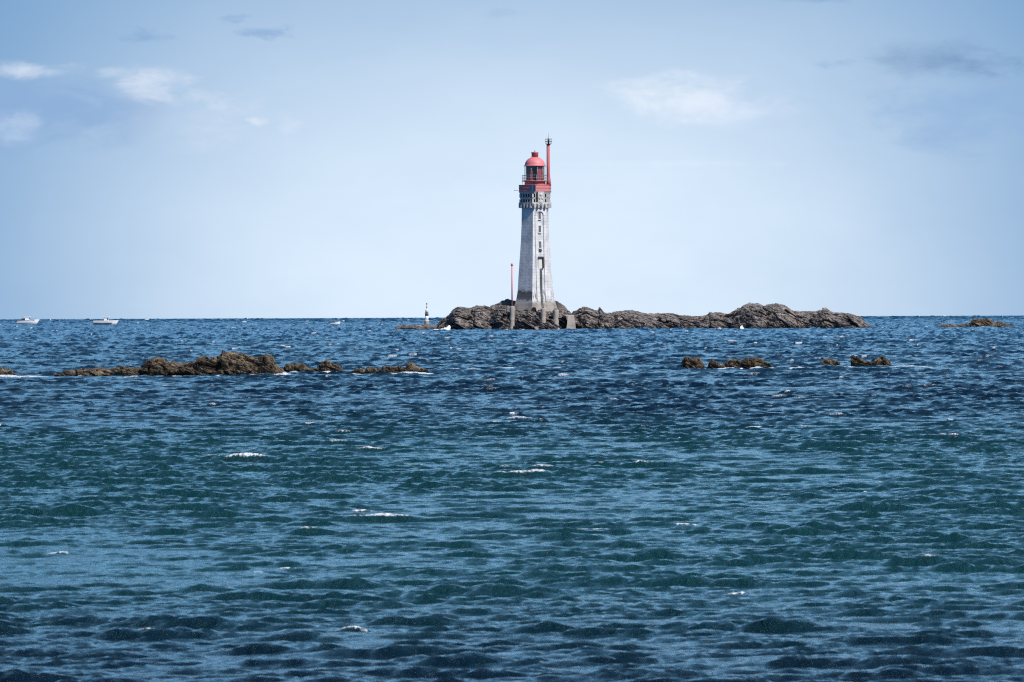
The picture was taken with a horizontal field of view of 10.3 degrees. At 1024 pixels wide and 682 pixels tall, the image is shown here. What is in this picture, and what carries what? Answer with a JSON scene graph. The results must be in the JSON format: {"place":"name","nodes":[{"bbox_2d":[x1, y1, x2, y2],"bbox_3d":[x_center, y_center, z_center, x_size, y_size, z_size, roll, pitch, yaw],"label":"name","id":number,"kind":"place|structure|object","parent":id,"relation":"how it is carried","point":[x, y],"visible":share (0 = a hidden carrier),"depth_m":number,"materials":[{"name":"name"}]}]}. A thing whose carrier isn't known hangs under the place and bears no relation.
{"place":"outdoors","nodes":[
{"label":"outdoors","id":0,"kind":"place"},
{"bbox_2d":[0,315,1023,681],"bbox_3d":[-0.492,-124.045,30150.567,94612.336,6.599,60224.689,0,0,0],"label":"sea","id":1,"kind":"structure","parent":0,"point":[560,505],"depth_m":80.98,"materials":[{"name":"liquid"}]},
{"bbox_2d":[0,366,18,375],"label":"rock outcrop","id":2,"kind":"object","parent":1,"relation":"in","point":[9,371],"visible":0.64,"depth_m":261.55,"materials":[{"name":"stone"}]},
{"bbox_2d":[16,317,38,323],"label":"motorboat","id":3,"kind":"object","parent":1,"relation":"on","point":[26,320],"visible":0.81,"depth_m":2505.96,"materials":[{"name":"white paint"}]},
{"bbox_2d":[93,316,118,324],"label":"motorboat","id":4,"kind":"object","parent":1,"relation":"on","point":[106,321],"visible":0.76,"depth_m":2082.94,"materials":[{"name":"white paint"}]},
{"bbox_2d":[54,350,284,376],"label":"rock outcrop","id":5,"kind":"object","parent":1,"relation":"in","point":[228,363],"visible":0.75,"depth_m":265.56,"materials":[{"name":"stone"}]},
{"bbox_2d":[283,359,345,371],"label":"rock outcrop","id":6,"kind":"object","parent":1,"relation":"in","point":[326,365],"visible":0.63,"depth_m":278.02,"materials":[{"name":"stone"}]},
{"bbox_2d":[350,362,428,373],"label":"rock outcrop","id":7,"kind":"object","parent":1,"relation":"in","point":[410,367],"visible":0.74,"depth_m":270.47,"materials":[{"name":"stone"}]},
{"bbox_2d":[681,356,704,368],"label":"rock outcrop","id":8,"kind":"object","parent":1,"relation":"in","point":[689,362],"visible":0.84,"depth_m":289.35,"materials":[{"name":"brown stone"}]},
{"bbox_2d":[707,359,724,368],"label":"rock outcrop","id":9,"kind":"object","parent":1,"relation":"in","point":[713,364],"visible":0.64,"depth_m":290.30,"materials":[{"name":"brown stone"}]},
{"bbox_2d":[724,356,771,368],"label":"rock outcrop","id":10,"kind":"object","parent":1,"relation":"in","point":[747,362],"visible":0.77,"depth_m":291.28,"materials":[{"name":"stone"}]},
{"bbox_2d":[820,358,840,365],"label":"rock outcrop","id":11,"kind":"object","parent":1,"relation":"in","point":[830,361],"visible":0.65,"depth_m":303.07,"materials":[{"name":"brown stone"}]},
{"bbox_2d":[851,355,891,365],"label":"rock outcrop","id":12,"kind":"object","parent":1,"relation":"in","point":[880,360],"visible":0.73,"depth_m":299.66,"materials":[{"name":"stone"}]},
{"bbox_2d":[939,318,1013,326],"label":"rock outcrop","id":13,"kind":"object","parent":1,"relation":"in","point":[981,322],"visible":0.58,"depth_m":1241.07,"materials":[{"name":"stone"}]},
{"bbox_2d":[0,0,1023,318],"label":"sky","id":14,"kind":"structure","parent":0,"point":[160,159],"materials":[{"name":"blue"}]},
{"bbox_2d":[395,299,873,329],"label":"rocky island","id":15,"kind":"structure","parent":0,"point":[748,315],"depth_m":1174.22,"materials":[{"name":"stone"}]},
{"bbox_2d":[424,303,428,323],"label":"beacon tower","id":16,"kind":"structure","parent":15,"relation":"on","point":[426,320],"depth_m":1182.98,"materials":[{"name":"concrete"}]},
{"bbox_2d":[510,263,514,328],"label":"channel marker","id":17,"kind":"object","parent":15,"relation":"on","point":[512,315],"visible":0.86,"depth_m":1170.64,"materials":[{"name":"concrete"}]},
{"bbox_2d":[514,133,557,311],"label":"lighthouse","id":18,"kind":"object","parent":15,"relation":"on","point":[535,285],"visible":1,"depth_m":1176.25,"materials":[{"name":"stone"}]},
{"bbox_2d":[538,257,543,267],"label":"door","id":19,"kind":"structure","parent":18,"relation":"in","point":[541,259],"depth_m":1175.89,"materials":[{"name":"beige paint"}]},
{"bbox_2d":[528,308,545,329],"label":"concrete pillar","id":20,"kind":"structure","parent":15,"relation":"on","point":[543,315],"depth_m":1170.41,"materials":[{"name":"grey concrete"}]},
{"bbox_2d":[553,310,559,328],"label":"concrete pillar","id":21,"kind":"structure","parent":15,"relation":"on","point":[555,316],"depth_m":1170.49,"materials":[{"name":"grey concrete"}]},
{"bbox_2d":[565,315,575,328],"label":"concrete block","id":22,"kind":"structure","parent":15,"relation":"on","point":[570,322],"depth_m":1169.49,"materials":[{"name":"grey concrete"}]}
]}

